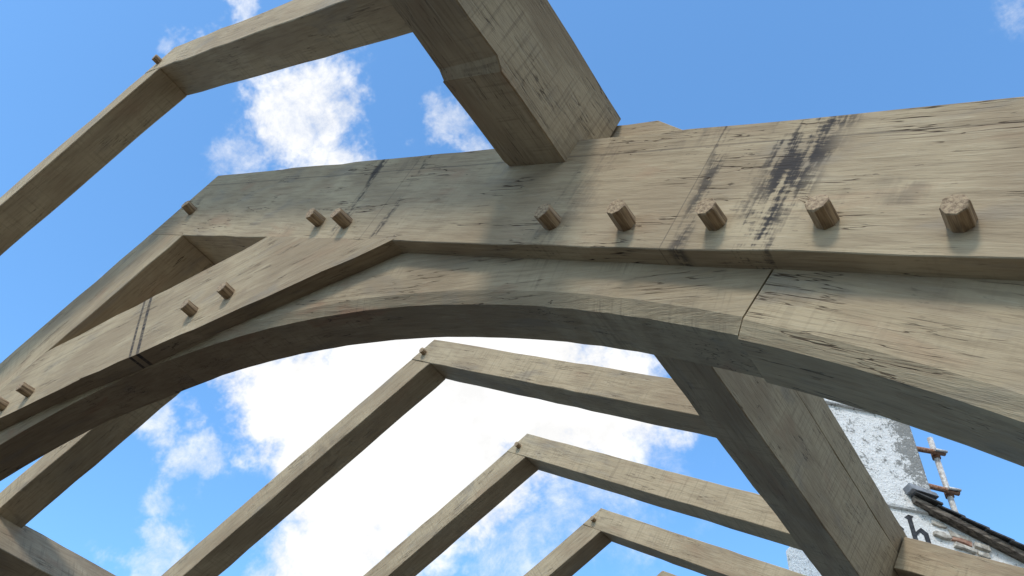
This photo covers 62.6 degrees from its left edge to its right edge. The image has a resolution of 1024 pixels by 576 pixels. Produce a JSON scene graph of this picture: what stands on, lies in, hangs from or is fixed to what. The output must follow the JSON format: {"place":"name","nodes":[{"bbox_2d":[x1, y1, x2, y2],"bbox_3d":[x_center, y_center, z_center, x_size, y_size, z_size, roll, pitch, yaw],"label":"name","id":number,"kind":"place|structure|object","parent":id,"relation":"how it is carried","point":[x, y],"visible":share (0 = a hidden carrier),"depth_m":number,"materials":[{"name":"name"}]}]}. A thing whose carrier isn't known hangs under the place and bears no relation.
{"place":"outdoors","nodes":[
{"label":"outdoors","id":0,"kind":"place"},
{"bbox_2d":[0,0,1023,575],"label":"sky","id":1,"kind":"structure","parent":0,"point":[681,64],"materials":[{"name":"blue"}]},
{"label":"ground","id":2,"kind":"structure","parent":0,"visible":0},
{"bbox_2d":[786,508,1023,575],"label":"gable wall","id":3,"kind":"structure","parent":2,"relation":"on","point":[798,561],"depth_m":7.81,"materials":[{"name":"white paint"}]},
{"bbox_2d":[827,404,930,514],"bbox_3d":[3.484,1.687,8.662,1.060,1.650,0.685,12,-46,-5],"label":"chimney stack","id":4,"kind":"object","parent":3,"relation":"on","point":[885,448],"visible":0.22,"depth_m":8.29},
{"bbox_2d":[823,398,870,412],"bbox_3d":[3.507,1.479,8.877,1.140,0.050,0.765,12,-46,-5],"label":"chimney string course","id":5,"kind":"object","parent":4,"relation":"attached to","point":[830,402],"depth_m":8.59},
{"bbox_2d":[903,483,938,498],"bbox_3d":[3.858,1.938,7.952,0.277,0.098,0.130,12,-46,-5],"label":"lead flashing","id":6,"kind":"object","parent":4,"relation":"attached to","point":[909,489],"visible":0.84,"depth_m":7.91,"materials":[{"name":"grey metal"}]},
{"bbox_2d":[902,515,930,542],"bbox_3d":[3.639,2.244,7.696,0.377,0.406,0.005,12,-46,-5],"label":"sign letter","id":7,"kind":"object","parent":3,"relation":"attached to","point":[917,532],"visible":0.43,"depth_m":7.73,"materials":[{"name":"black paint"}]},
{"bbox_2d":[916,437,961,512],"bbox_3d":[4.224,2.079,8.216,0.343,1.580,0.146,12,-46,-5],"label":"scaffold pole","id":8,"kind":"object","parent":3,"relation":"on","point":[947,490],"visible":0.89,"depth_m":8.45,"materials":[{"name":"metal"}]},
{"bbox_2d":[951,537,971,546],"bbox_3d":[5.210,2.907,7.519,2.480,1.013,0.084,12,-46,-5],"label":"exposed brick","id":9,"kind":"object","parent":3,"relation":"in","point":[962,541],"visible":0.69,"depth_m":7.73,"materials":[{"name":"brick"}]},
{"bbox_2d":[910,491,1023,550],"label":"slate roof","id":10,"kind":"structure","parent":3,"relation":"on","point":[939,504],"depth_m":7.82,"materials":[{"name":"black stone"}]},
{"bbox_2d":[931,520,1002,562],"bbox_3d":[5.318,2.947,7.508,3.053,1.351,0.090,12,-46,-5],"label":"exposed rubble","id":11,"kind":"object","parent":3,"relation":"on","point":[958,545],"visible":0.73,"depth_m":7.72,"materials":[{"name":"beige stone"}]},
{"bbox_2d":[911,496,1023,563],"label":"verge board","id":12,"kind":"object","parent":3,"relation":"on","point":[974,532],"visible":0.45,"depth_m":7.79,"materials":[{"name":"brown wood"}]},
{"bbox_3d":[1.120,0.717,-0.627,0.197,1.479,0.198,-23,-52,25],"label":"post","id":13,"kind":"object","parent":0,"visible":0},
{"bbox_2d":[0,97,1023,480],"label":"oak roof truss","id":14,"kind":"object","parent":13,"relation":"on","point":[870,261],"visible":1,"depth_m":1.13,"materials":[{"name":"brown wood"}]},
{"bbox_2d":[0,516,115,575],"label":"purlin","id":15,"kind":"object","parent":14,"relation":"attached to","point":[25,550],"visible":1,"depth_m":2.59,"materials":[{"name":"brown wood"}]},
{"bbox_2d":[388,0,907,575],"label":"purlin","id":16,"kind":"object","parent":14,"relation":"attached to","point":[522,84],"visible":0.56,"depth_m":1.68,"materials":[{"name":"brown wood"}]},
{"bbox_2d":[0,392,179,527],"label":"rafter pair","id":17,"kind":"object","parent":16,"relation":"on","point":[35,489],"visible":0.14,"depth_m":2.59,"materials":[{"name":"brown wood"}]},
{"bbox_2d":[0,0,411,255],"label":"rafter pair","id":18,"kind":"object","parent":16,"relation":"on","point":[290,33],"visible":0.97,"depth_m":2.20,"materials":[{"name":"brown wood"}]},
{"bbox_2d":[162,340,715,575],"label":"rafter pair","id":19,"kind":"object","parent":16,"relation":"on","point":[230,540],"visible":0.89,"depth_m":2.91,"materials":[{"name":"brown wood"}]},
{"bbox_2d":[524,508,805,575],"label":"rafter pair","id":20,"kind":"object","parent":16,"relation":"attached to","point":[587,541],"visible":1,"depth_m":3.46,"materials":[{"name":"brown wood"}]},
{"bbox_2d":[657,571,676,575],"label":"rafter pair","id":21,"kind":"object","parent":16,"relation":"attached to","point":[662,573],"visible":1,"depth_m":3.98,"materials":[{"name":"brown wood"}]},
{"bbox_2d":[364,434,1023,575],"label":"rafter pair","id":22,"kind":"object","parent":16,"relation":"on","point":[516,465],"visible":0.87,"depth_m":2.95,"materials":[{"name":"brown wood"}]}
]}

